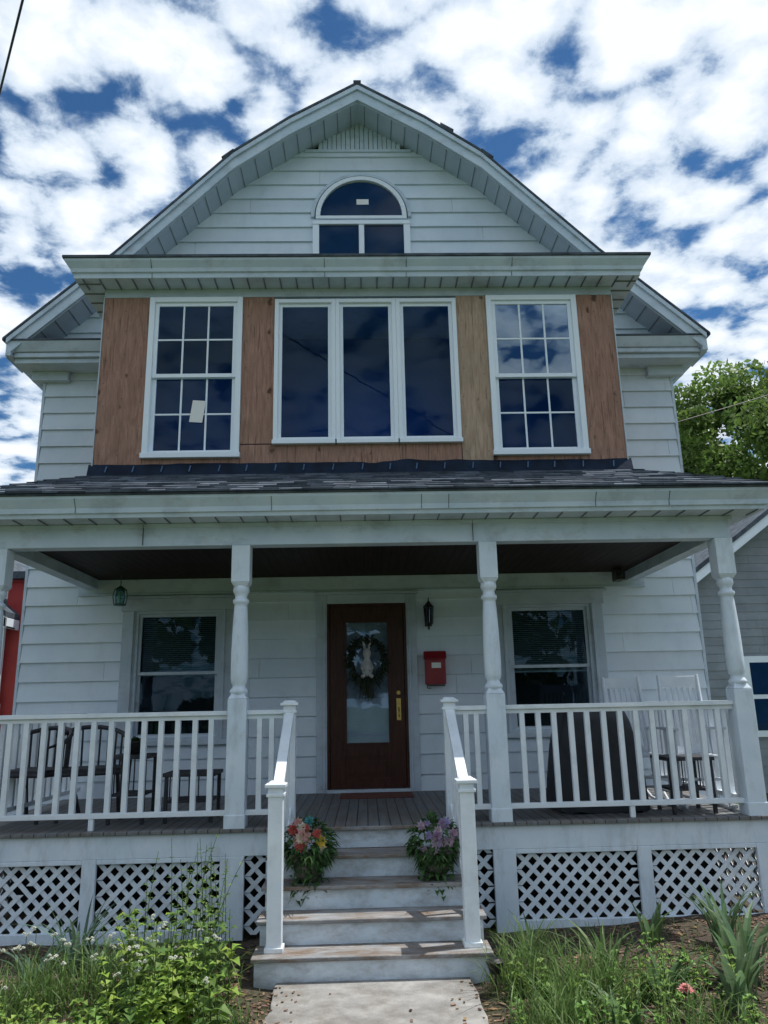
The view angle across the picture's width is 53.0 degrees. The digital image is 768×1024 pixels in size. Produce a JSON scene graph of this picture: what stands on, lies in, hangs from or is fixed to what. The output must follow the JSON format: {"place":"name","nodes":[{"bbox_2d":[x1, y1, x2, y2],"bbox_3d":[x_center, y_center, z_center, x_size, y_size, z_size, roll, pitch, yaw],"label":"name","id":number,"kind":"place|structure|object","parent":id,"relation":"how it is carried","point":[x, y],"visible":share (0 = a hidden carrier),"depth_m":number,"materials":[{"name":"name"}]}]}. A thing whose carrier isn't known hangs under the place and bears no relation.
{"place":"outdoors","nodes":[
{"label":"outdoors","id":0,"kind":"place"},
{"bbox_2d":[0,0,23,94],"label":"power cable","id":1,"kind":"object","parent":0,"point":[12,41],"visible":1,"depth_m":7.00,"materials":[{"name":"rubber"}]},
{"bbox_2d":[93,295,626,464],"bbox_3d":[-0.231,-1.355,7.804,5.260,1.830,0.020,-1,-14,-2],"label":"dark plywood sheathing","id":2,"kind":"object","parent":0,"point":[113,439],"visible":1,"depth_m":7.74,"materials":[{"name":"wood"}]},
{"bbox_2d":[139,294,590,458],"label":"bay window frames","id":3,"kind":"structure","parent":2,"relation":"attached to","point":[585,449],"depth_m":7.76,"materials":[{"name":"wood"}]},
{"bbox_2d":[148,300,581,452],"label":"bay window sashes","id":4,"kind":"object","parent":3,"relation":"in","point":[572,376],"visible":0.93,"depth_m":7.83,"materials":[{"name":"wood"}]},
{"bbox_2d":[38,541,681,579],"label":"porch ceiling","id":5,"kind":"structure","parent":0,"point":[337,561],"depth_m":8.06,"materials":[{"name":"wood"}]},
{"bbox_2d":[91,286,628,465],"bbox_3d":[-0.232,-1.395,7.839,5.284,1.925,0.090,-1,-14,-2],"label":"bay frieze","id":6,"kind":"object","parent":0,"point":[328,293],"visible":0.72,"depth_m":8.02,"materials":[{"name":"wood"}]},
{"bbox_2d":[263,977,488,1023],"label":"concrete path","id":7,"kind":"structure","parent":0,"point":[425,1000],"depth_m":4.57,"materials":[{"name":"concrete"}]},
{"bbox_2d":[0,905,767,1023],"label":"tall grass","id":8,"kind":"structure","parent":0,"point":[562,1009],"depth_m":4.49,"materials":[{"name":"green plant"}]},
{"bbox_2d":[0,793,767,1023],"bbox_3d":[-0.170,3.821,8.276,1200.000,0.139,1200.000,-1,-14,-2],"label":"ground","id":9,"kind":"structure","parent":0,"point":[249,940],"depth_m":5.54,"materials":[{"name":"soil"}]},
{"bbox_2d":[0,571,25,727],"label":"red shed","id":10,"kind":"structure","parent":9,"relation":"on","point":[15,603],"depth_m":14.74,"materials":[{"name":"wood"}]},
{"bbox_2d":[0,920,103,989],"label":"daylily plant","id":11,"kind":"object","parent":9,"relation":"on","point":[42,959],"visible":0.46,"depth_m":4.95,"materials":[{"name":"green plant"}]},
{"bbox_2d":[25,896,128,980],"bbox_3d":[-2.082,2.875,5.203,0.816,0.520,0.746,-12,-17,36],"label":"daylily plant","id":12,"kind":"object","parent":9,"relation":"on","point":[73,937],"visible":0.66,"depth_m":5.20,"materials":[{"name":"green plant"}]},
{"bbox_2d":[57,931,140,987],"bbox_3d":[-1.874,2.898,5.002,0.601,0.357,0.437,9,-18,-36],"label":"daylily plant","id":13,"kind":"object","parent":9,"relation":"on","point":[103,951],"visible":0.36,"depth_m":4.98,"materials":[{"name":"green plant"}]},
{"bbox_2d":[0,914,220,1023],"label":"white blossoms","id":14,"kind":"object","parent":9,"relation":"on","point":[173,957],"visible":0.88,"depth_m":4.38,"materials":[{"name":"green plant"}]},
{"bbox_2d":[0,829,245,1023],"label":"leafy garden weeds","id":15,"kind":"object","parent":9,"relation":"on","point":[153,1003],"visible":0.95,"depth_m":4.33,"materials":[{"name":"green plant"}]},
{"bbox_2d":[8,846,718,913],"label":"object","id":16,"kind":"object","parent":9,"relation":"on","point":[160,870],"visible":0.14,"depth_m":6.96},
{"bbox_2d":[9,759,719,880],"bbox_3d":[-0.275,4.778,12.654,7.760,0.760,8.940,-1,-14,-2],"label":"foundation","id":17,"kind":"object","parent":9,"relation":"on","point":[406,762],"depth_m":11.33,"materials":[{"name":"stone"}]},
{"bbox_2d":[6,151,719,814],"bbox_3d":[-0.369,0.304,13.783,7.840,8.490,9.030,-1,-14,-2],"label":"clapboard siding","id":18,"kind":"object","parent":17,"relation":"on","point":[70,651],"visible":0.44,"depth_m":8.92,"materials":[{"name":"paint"}]},
{"bbox_2d":[64,255,648,338],"bbox_3d":[-0.270,-2.245,8.777,5.919,0.178,2.084,-1,-14,-2],"label":"bay eave","id":19,"kind":"object","parent":18,"relation":"attached to","point":[365,323],"visible":0.49,"depth_m":7.89,"materials":[{"name":"wood"}]},
{"bbox_2d":[62,252,650,264],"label":"bay roof","id":20,"kind":"structure","parent":19,"relation":"on","point":[353,254],"depth_m":7.78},
{"bbox_2d":[6,335,706,390],"bbox_3d":[-0.387,-0.777,13.891,8.440,0.380,9.548,-1,-14,-2],"label":"cornice return","id":21,"kind":"object","parent":18,"relation":"on","point":[38,363],"visible":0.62,"depth_m":9.42,"materials":[{"name":"paint"}]},
{"bbox_2d":[2,83,710,343],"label":"roof","id":22,"kind":"structure","parent":21,"relation":"on","point":[297,113],"depth_m":9.81,"materials":[{"name":"wood"}]},
{"bbox_2d":[5,90,707,356],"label":"rake fascia","id":23,"kind":"structure","parent":22,"relation":"attached to","point":[136,247],"depth_m":9.83,"materials":[{"name":"wood"}]},
{"bbox_2d":[5,85,706,343],"bbox_3d":[-0.318,-3.859,9.737,8.460,3.698,0.027,-1,-14,-2],"label":"rake crown","id":24,"kind":"object","parent":23,"relation":"attached to","point":[123,249],"visible":0.87,"depth_m":9.81},
{"bbox_2d":[6,102,706,372],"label":"rake soffit","id":25,"kind":"structure","parent":22,"relation":"attached to","point":[66,321],"depth_m":10.06,"materials":[{"name":"wood"}]},
{"bbox_2d":[221,80,493,158],"bbox_3d":[-0.455,-3.954,14.724,3.500,1.190,9.680,-1,-14,-2],"label":"ridge cap","id":26,"kind":"object","parent":22,"relation":"attached to","point":[448,128],"visible":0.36,"depth_m":10.02,"materials":[{"name":"metal"}]},
{"bbox_2d":[678,395,767,421],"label":"utility wire","id":27,"kind":"object","parent":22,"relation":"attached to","point":[723,408],"visible":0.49,"depth_m":15.10,"materials":[{"name":"black metal"}]},
{"bbox_2d":[11,333,702,340],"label":"return roof","id":28,"kind":"structure","parent":21,"relation":"on","point":[34,339],"depth_m":9.21,"materials":[{"name":"wood"}]},
{"bbox_2d":[305,149,410,152],"bbox_3d":[-0.352,-4.893,10.442,1.440,0.040,0.045,-1,-14,-2],"label":"gable trim board","id":29,"kind":"object","parent":18,"relation":"attached to","point":[357,150],"visible":1,"depth_m":10.42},
{"bbox_2d":[318,123,399,148],"bbox_3d":[-0.338,-5.121,10.508,1.110,0.433,0.030,-1,-14,-2],"label":"gable vertical siding","id":30,"kind":"object","parent":18,"relation":"on","point":[352,142],"visible":1,"depth_m":10.47,"materials":[{"name":"wood"}]},
{"bbox_2d":[311,173,410,217],"bbox_3d":[-0.308,-4.222,10.272,1.330,0.665,0.050,-1,-14,-2],"label":"arch casing","id":31,"kind":"object","parent":18,"relation":"attached to","point":[359,174],"visible":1,"depth_m":10.27,"materials":[{"name":"wood"}]},
{"bbox_2d":[313,176,410,253],"bbox_3d":[-0.297,-3.711,10.129,1.280,1.595,0.078,-1,-14,-2],"label":"gable window frame","id":32,"kind":"object","parent":18,"relation":"attached to","point":[361,221],"visible":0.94,"depth_m":10.13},
{"bbox_2d":[319,182,403,252],"bbox_3d":[-0.296,-3.674,10.126,1.120,1.520,0.025,-1,-14,-2],"label":"gable window glass","id":33,"kind":"object","parent":32,"relation":"in","point":[341,201],"visible":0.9,"depth_m":10.14,"materials":[{"name":"glass"}]},
{"bbox_2d":[315,176,407,217],"bbox_3d":[-0.307,-4.199,10.261,1.230,0.615,0.060,-1,-14,-2],"label":"arch drip edge","id":34,"kind":"object","parent":32,"relation":"attached to","point":[354,176],"visible":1,"depth_m":10.23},
{"bbox_2d":[356,199,368,204],"bbox_3d":[-0.285,-4.119,10.223,0.160,0.080,0.004,-1,-14,-2],"label":"glass sticker","id":35,"kind":"object","parent":32,"relation":"attached to","point":[362,201],"visible":1,"depth_m":10.22,"materials":[{"name":"paper"}]},
{"bbox_2d":[114,588,610,746],"bbox_3d":[-0.213,1.745,8.764,5.660,1.655,0.105,-1,-14,-2],"label":"window casing","id":36,"kind":"object","parent":18,"relation":"attached to","point":[593,597],"depth_m":8.83,"materials":[{"name":"paint"}]},
{"bbox_2d":[131,603,596,740],"bbox_3d":[-0.212,1.810,8.769,5.260,1.440,0.100,-1,-14,-2],"label":"storm window frame","id":37,"kind":"object","parent":36,"relation":"attached to","point":[216,736],"visible":0.62,"depth_m":8.78,"materials":[{"name":"paint"}]},
{"bbox_2d":[134,607,592,735],"bbox_3d":[-0.212,1.813,8.788,5.170,1.367,0.062,-1,-14,-2],"label":"window sash","id":38,"kind":"object","parent":37,"relation":"attached to","point":[587,665],"depth_m":8.82,"materials":[{"name":"paint"}]},
{"bbox_2d":[141,610,586,676],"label":"window blinds","id":39,"kind":"object","parent":37,"relation":"attached to","point":[207,649],"depth_m":8.93,"materials":[{"name":"plastic"}]},
{"bbox_2d":[12,377,722,797],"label":"corner trim","id":40,"kind":"structure","parent":18,"relation":"attached to","point":[28,567],"depth_m":9.00,"materials":[{"name":"paint"}]},
{"bbox_2d":[0,469,767,493],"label":"porch roof shingles","id":41,"kind":"object","parent":18,"relation":"attached to","point":[236,482],"visible":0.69,"depth_m":6.83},
{"bbox_2d":[112,575,127,605],"bbox_3d":[-2.934,0.874,8.592,0.159,0.340,0.166,-1,-14,-2],"label":"hanging lantern","id":42,"kind":"object","parent":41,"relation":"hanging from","point":[120,588],"visible":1,"depth_m":8.56,"materials":[{"name":"green metal"}]},
{"bbox_2d":[86,458,633,475],"bbox_3d":[-0.210,-0.427,7.547,5.340,0.195,0.085,-1,-14,-2],"label":"bay flashing","id":43,"kind":"object","parent":41,"relation":"on","point":[409,465],"visible":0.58,"depth_m":7.54,"materials":[{"name":"metal"}]},
{"bbox_2d":[153,337,576,458],"bbox_3d":[-0.245,-1.225,8.405,5.190,1.970,1.110,-1,-14,-2],"label":"bay interior","id":44,"kind":"object","parent":41,"relation":"on","point":[428,392],"visible":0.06,"depth_m":8.97,"materials":[{"name":"black"}]},
{"bbox_2d":[189,400,205,422],"bbox_3d":[-1.863,-1.005,7.688,0.160,0.240,0.003,-1,-14,-2],"label":"window sticker","id":45,"kind":"object","parent":44,"relation":"attached to","point":[197,411],"depth_m":7.69,"materials":[{"name":"paper"}]},
{"bbox_2d":[104,460,613,472],"bbox_3d":[-0.216,-0.446,7.534,4.993,0.065,0.029,-1,-14,-2],"label":"membrane print","id":46,"kind":"object","parent":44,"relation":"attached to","point":[333,466],"visible":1,"depth_m":7.52},
{"bbox_2d":[98,305,622,455],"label":"nail heads","id":47,"kind":"object","parent":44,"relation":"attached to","point":[463,396],"visible":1,"depth_m":7.75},
{"bbox_2d":[74,257,669,544],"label":"fascia seams","id":48,"kind":"object","parent":41,"relation":"attached to","point":[421,494],"visible":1,"depth_m":6.54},
{"bbox_2d":[0,486,767,525],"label":"porch eave","id":49,"kind":"object","parent":41,"relation":"attached to","point":[742,502],"visible":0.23,"depth_m":6.50,"materials":[{"name":"wood"}]},
{"bbox_2d":[12,106,757,525],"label":"soffit vent joints","id":50,"kind":"object","parent":41,"relation":"attached to","point":[360,288],"visible":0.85,"depth_m":7.96,"materials":[{"name":"metal"}]},
{"bbox_2d":[403,443,588,459],"bbox_3d":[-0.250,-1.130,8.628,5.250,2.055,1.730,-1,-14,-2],"label":"plywood sheathing sill","id":51,"kind":"structure","parent":41,"relation":"on","point":[433,451],"depth_m":7.62,"materials":[{"name":"wood"}]},
{"bbox_2d":[0,474,767,496],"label":"porch roof deck","id":52,"kind":"structure","parent":18,"relation":"attached to","point":[378,490],"depth_m":6.45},
{"bbox_2d":[423,597,433,629],"bbox_3d":[0.512,1.175,8.867,0.124,0.369,0.207,-1,-14,-2],"label":"wall lantern","id":53,"kind":"object","parent":18,"relation":"attached to","point":[428,607],"depth_m":8.79,"materials":[{"name":"black metal"}]},
{"bbox_2d":[423,651,445,688],"bbox_3d":[0.580,1.783,8.693,0.250,0.415,0.170,-1,-14,-2],"label":"mailbox","id":54,"kind":"object","parent":18,"relation":"attached to","point":[435,667],"visible":1,"depth_m":8.65,"materials":[{"name":"metal"}]},
{"bbox_2d":[455,296,493,459],"bbox_3d":[0.916,-1.372,7.835,0.311,1.830,0.020,-1,-14,-2],"label":"wood panel","id":55,"kind":"object","parent":18,"relation":"attached to","point":[476,414],"visible":1,"depth_m":7.82,"materials":[{"name":"wood"}]},
{"bbox_2d":[0,785,767,838],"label":"porch floor","id":56,"kind":"structure","parent":17,"relation":"on","point":[332,810],"depth_m":6.53,"materials":[{"name":"wood"}]},
{"bbox_2d":[10,726,80,824],"bbox_3d":[-3.080,2.300,6.795,0.640,0.785,0.575,-5,-15,15],"label":"patio chair","id":57,"kind":"object","parent":56,"relation":"on","point":[32,772],"visible":0.47,"depth_m":6.87,"materials":[{"name":"metal"}]},
{"bbox_2d":[51,725,131,823],"bbox_3d":[-2.608,2.305,6.856,0.640,0.785,0.575,5,-15,-24],"label":"patio chair","id":58,"kind":"object","parent":56,"relation":"on","point":[83,770],"visible":0.35,"depth_m":7.04,"materials":[{"name":"metal"}]},
{"bbox_2d":[105,753,156,824],"bbox_3d":[-2.167,2.377,6.633,0.340,0.550,0.400,-1,-14,-2],"label":"side table","id":59,"kind":"object","parent":56,"relation":"on","point":[133,793],"visible":0.56,"depth_m":6.52,"materials":[{"name":"wood"}]},
{"bbox_2d":[130,736,140,754],"bbox_3d":[-2.165,2.034,6.726,0.209,0.160,0.242,-1,-14,-2],"label":"planter pot","id":60,"kind":"object","parent":59,"relation":"on","point":[135,745],"visible":0.7,"depth_m":6.66,"materials":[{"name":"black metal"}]},
{"bbox_2d":[162,769,222,823],"bbox_3d":[-1.646,2.442,6.629,0.440,0.400,0.400,-1,-14,-2],"label":"side table","id":61,"kind":"object","parent":56,"relation":"on","point":[187,773],"visible":0.71,"depth_m":6.48,"materials":[{"name":"wood"}]},
{"bbox_2d":[314,590,420,793],"bbox_3d":[-0.187,1.995,8.684,1.200,2.210,0.100,-1,-14,-2],"label":"door casing","id":62,"kind":"object","parent":56,"relation":"on","point":[406,597],"depth_m":8.70,"materials":[{"name":"paint"}]},
{"bbox_2d":[327,603,409,789],"bbox_3d":[-0.187,2.074,8.710,0.906,2.069,0.090,-1,-14,-2],"label":"front door","id":63,"kind":"structure","parent":62,"relation":"attached to","point":[367,765],"depth_m":8.63,"materials":[{"name":"brown wood"}]},
{"bbox_2d":[346,622,387,698],"bbox_3d":[-0.195,1.686,8.810,0.520,0.880,0.005,-1,-14,-2],"label":"door glass","id":64,"kind":"object","parent":63,"relation":"attached to","point":[377,630],"depth_m":8.82,"materials":[{"name":"glass"}]},
{"bbox_2d":[343,634,390,700],"bbox_3d":[-0.190,1.758,8.687,0.557,0.760,0.153,-1,-14,-2],"label":"door wreath","id":65,"kind":"object","parent":63,"relation":"attached to","point":[366,685],"depth_m":8.69,"materials":[{"name":"plant"}]},
{"bbox_2d":[347,698,388,742],"bbox_3d":[-0.181,2.349,8.641,0.520,0.512,0.006,-1,-14,-2],"label":"door blind","id":66,"kind":"object","parent":63,"relation":"attached to","point":[367,721],"depth_m":8.64,"materials":[{"name":"fabric"}]},
{"bbox_2d":[396,698,400,719],"bbox_3d":[0.168,2.209,8.622,0.050,0.240,0.060,-1,-14,-2],"label":"door handle","id":67,"kind":"object","parent":63,"relation":"attached to","point":[398,701],"visible":1,"depth_m":8.64,"materials":[{"name":"gold metal"}]},
{"bbox_2d":[340,791,413,798],"bbox_3d":[-0.076,2.967,8.060,0.760,0.015,0.440,-1,-14,-2],"label":"door mat","id":68,"kind":"object","parent":56,"relation":"on","point":[370,795],"depth_m":7.99,"materials":[{"name":"fabric"}]},
{"bbox_2d":[0,538,767,828],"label":"column blocks","id":69,"kind":"structure","parent":56,"relation":"on","point":[747,758],"depth_m":6.31,"materials":[{"name":"paint"}]},
{"bbox_2d":[0,515,731,596],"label":"porch beam","id":70,"kind":"structure","parent":69,"relation":"on","point":[693,534],"depth_m":6.74,"materials":[{"name":"wood"}]},
{"bbox_2d":[0,577,746,694],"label":"turned columns","id":71,"kind":"structure","parent":69,"relation":"attached to","point":[734,655],"depth_m":6.51,"materials":[{"name":"paint"}]},
{"bbox_2d":[546,711,650,813],"bbox_3d":[1.866,2.171,6.841,0.872,0.892,0.623,-1,-14,-2],"label":"covered grill","id":72,"kind":"object","parent":56,"relation":"on","point":[582,769],"visible":0.42,"depth_m":6.59,"materials":[{"name":"fabric"}]},
{"bbox_2d":[601,676,671,805],"bbox_3d":[2.336,2.105,7.130,0.451,1.150,0.741,0,-14,-5],"label":"rocking chair","id":73,"kind":"object","parent":56,"relation":"on","point":[616,684],"visible":0.3,"depth_m":7.44,"materials":[{"name":"paint"}]},
{"bbox_2d":[650,754,717,814],"bbox_3d":[2.556,2.310,6.554,0.400,0.450,0.400,-1,-14,-2],"label":"side table","id":74,"kind":"object","parent":56,"relation":"on","point":[681,758],"visible":0.59,"depth_m":6.41,"materials":[{"name":"wood"}]},
{"bbox_2d":[656,674,737,809],"bbox_3d":[2.748,2.031,6.869,0.451,1.150,0.741,-2,-14,5],"label":"rocking chair","id":75,"kind":"object","parent":56,"relation":"on","point":[677,682],"visible":0.57,"depth_m":7.08,"materials":[{"name":"paint"}]},
{"bbox_2d":[253,828,489,989],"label":"stair risers","id":76,"kind":"object","parent":9,"relation":"on","point":[268,975],"visible":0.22,"depth_m":5.25,"materials":[{"name":"paint"}]},
{"bbox_2d":[250,825,493,963],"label":"stair treads","id":77,"kind":"object","parent":76,"relation":"on","point":[371,951],"visible":0.62,"depth_m":5.26,"materials":[{"name":"wood"}]},
{"bbox_2d":[284,815,340,906],"bbox_3d":[-0.567,2.568,5.631,0.469,0.662,0.556,-8,-16,26],"label":"flower basket","id":78,"kind":"object","parent":77,"relation":"on","point":[309,869],"visible":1,"depth_m":5.60,"materials":[{"name":"green plant"}]},
{"bbox_2d":[403,811,460,900],"bbox_3d":[0.393,2.535,5.668,0.510,0.606,0.571,-1,-14,-2],"label":"flower basket","id":79,"kind":"object","parent":77,"relation":"on","point":[433,864],"visible":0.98,"depth_m":5.64,"materials":[{"name":"green plant"}]},
{"bbox_2d":[0,697,744,953],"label":"porch railing","id":80,"kind":"object","parent":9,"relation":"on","point":[461,805],"visible":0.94,"depth_m":6.26,"materials":[{"name":"wood"}]},
{"bbox_2d":[0,819,767,945],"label":"porch skirt","id":81,"kind":"object","parent":9,"relation":"on","point":[506,844],"visible":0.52,"depth_m":6.04,"materials":[{"name":"wood"}]},
{"bbox_2d":[0,847,762,934],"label":"porch lattice","id":82,"kind":"object","parent":81,"relation":"attached to","point":[737,866],"visible":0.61,"depth_m":6.04,"materials":[{"name":"wood"}]},
{"bbox_2d":[0,915,767,1023],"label":"mulch chips","id":83,"kind":"object","parent":9,"relation":"on","point":[494,951],"visible":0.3,"depth_m":5.04,"materials":[{"name":"wood"}]},
{"bbox_2d":[402,606,459,758],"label":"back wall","id":84,"kind":"structure","parent":9,"relation":"on","point":[404,686],"depth_m":17.45,"materials":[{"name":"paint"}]},
{"bbox_2d":[138,611,588,734],"bbox_3d":[-0.218,1.891,9.050,5.860,1.800,0.440,-1,-14,-2],"label":"room interior","id":85,"kind":"object","parent":84,"relation":"attached to","point":[176,693],"visible":0.2,"depth_m":9.20,"materials":[{"name":"black"}]},
{"bbox_2d":[485,956,502,991],"bbox_3d":[0.692,2.868,4.771,0.120,0.185,0.117,-1,-14,-2],"label":"path light","id":86,"kind":"object","parent":9,"relation":"on","point":[494,971],"visible":0.91,"depth_m":4.75,"materials":[{"name":"black metal"}]},
{"bbox_2d":[505,913,559,962],"bbox_3d":[1.028,2.905,5.275,0.414,0.353,0.321,-8,-16,25],"label":"iris plant","id":87,"kind":"object","parent":9,"relation":"on","point":[528,929],"visible":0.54,"depth_m":5.26,"materials":[{"name":"green plant"}]},
{"bbox_2d":[537,917,642,982],"bbox_3d":[1.337,2.792,4.930,0.626,0.342,0.494,-12,-17,36],"label":"iris plant","id":88,"kind":"object","parent":9,"relation":"on","point":[586,938],"visible":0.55,"depth_m":4.92,"materials":[{"name":"green plant"}]},
{"bbox_2d":[573,978,655,1023],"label":"plant","id":89,"kind":"object","parent":9,"relation":"on","point":[615,1008],"visible":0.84,"depth_m":4.14,"materials":[{"name":"green plant"}]},
{"bbox_2d":[502,928,764,1023],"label":"garden plants","id":90,"kind":"object","parent":9,"relation":"on","point":[721,994],"visible":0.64,"depth_m":4.42,"materials":[{"name":"green plant"}]},
{"bbox_2d":[630,900,673,947],"bbox_3d":[1.890,2.840,5.300,0.370,0.306,0.372,-1,-14,-2],"label":"plant","id":91,"kind":"object","parent":9,"relation":"on","point":[654,929],"visible":0.89,"depth_m":5.37,"materials":[{"name":"green plant"}]},
{"bbox_2d":[624,943,707,1004],"bbox_3d":[1.633,2.713,4.560,0.572,0.288,0.445,-1,-14,-2],"label":"iris plant","id":92,"kind":"object","parent":9,"relation":"on","point":[672,977],"visible":0.69,"depth_m":4.50,"materials":[{"name":"green plant"}]},
{"bbox_2d":[677,982,694,1015],"bbox_3d":[1.655,2.688,4.197,0.102,0.215,0.099,-1,-14,-2],"label":"pink flower","id":93,"kind":"object","parent":9,"relation":"on","point":[683,986],"visible":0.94,"depth_m":4.21,"materials":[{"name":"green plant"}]},
{"bbox_2d":[674,879,766,946],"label":"iris plant","id":94,"kind":"object","parent":9,"relation":"on","point":[714,926],"visible":0.77,"depth_m":5.31,"materials":[{"name":"green plant"}]},
{"bbox_2d":[674,358,767,480],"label":"maple tree","id":95,"kind":"object","parent":9,"relation":"on","point":[749,419],"visible":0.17,"depth_m":23.72,"materials":[{"name":"green plant"}]},
{"bbox_2d":[694,897,767,985],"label":"plant","id":96,"kind":"object","parent":9,"relation":"on","point":[729,938],"visible":0.62,"depth_m":4.68,"materials":[{"name":"green plant"}]},
{"bbox_2d":[696,925,767,1013],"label":"plant","id":97,"kind":"object","parent":9,"relation":"on","point":[745,972],"visible":0.88,"depth_m":4.24,"materials":[{"name":"green plant"}]},
{"bbox_2d":[696,515,767,736],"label":"trim","id":98,"kind":"structure","parent":9,"relation":"on","point":[741,541],"depth_m":14.85,"materials":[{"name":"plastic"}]},
{"bbox_2d":[694,504,767,571],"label":"roof","id":99,"kind":"structure","parent":98,"relation":"on","point":[737,531],"depth_m":15.27,"materials":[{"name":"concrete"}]},
{"bbox_2d":[749,662,767,730],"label":"window panes","id":100,"kind":"object","parent":98,"relation":"attached to","point":[759,674],"visible":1,"depth_m":14.70,"materials":[{"name":"blue glass"}]},
{"bbox_2d":[707,450,760,477],"bbox_3d":[11.938,3.265,28.601,8.518,10.801,9.248,-14,-19,42],"label":"maple tree","id":101,"kind":"object","parent":9,"relation":"on","point":[749,462],"depth_m":27.13,"materials":[{"name":"green plant"}]},
{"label":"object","id":102,"kind":"object","parent":9,"relation":"on","visible":0},
{"bbox_2d":[0,615,18,685],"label":"trim","id":103,"kind":"structure","parent":102,"relation":"attached to","point":[10,623],"depth_m":14.58,"materials":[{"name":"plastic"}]},
{"bbox_2d":[3,560,25,619],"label":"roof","id":104,"kind":"structure","parent":103,"relation":"on","point":[9,611],"depth_m":14.89,"materials":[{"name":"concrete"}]},
{"bbox_2d":[0,0,767,485],"label":"sky","id":105,"kind":"structure","parent":0,"point":[643,124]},
{"bbox_2d":[612,568,624,581],"bbox_3d":[2.701,0.717,8.857,0.100,0.145,0.200,-1,-14,-2],"label":"porch speaker","id":106,"kind":"object","parent":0,"point":[618,574],"visible":1,"depth_m":8.79},
{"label":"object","id":107,"kind":"object","parent":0,"visible":0},
{"bbox_2d":[697,525,767,792],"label":"siding","id":108,"kind":"object","parent":107,"relation":"on","point":[750,585],"visible":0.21,"depth_m":15.08,"materials":[{"name":"wood"}]}
]}

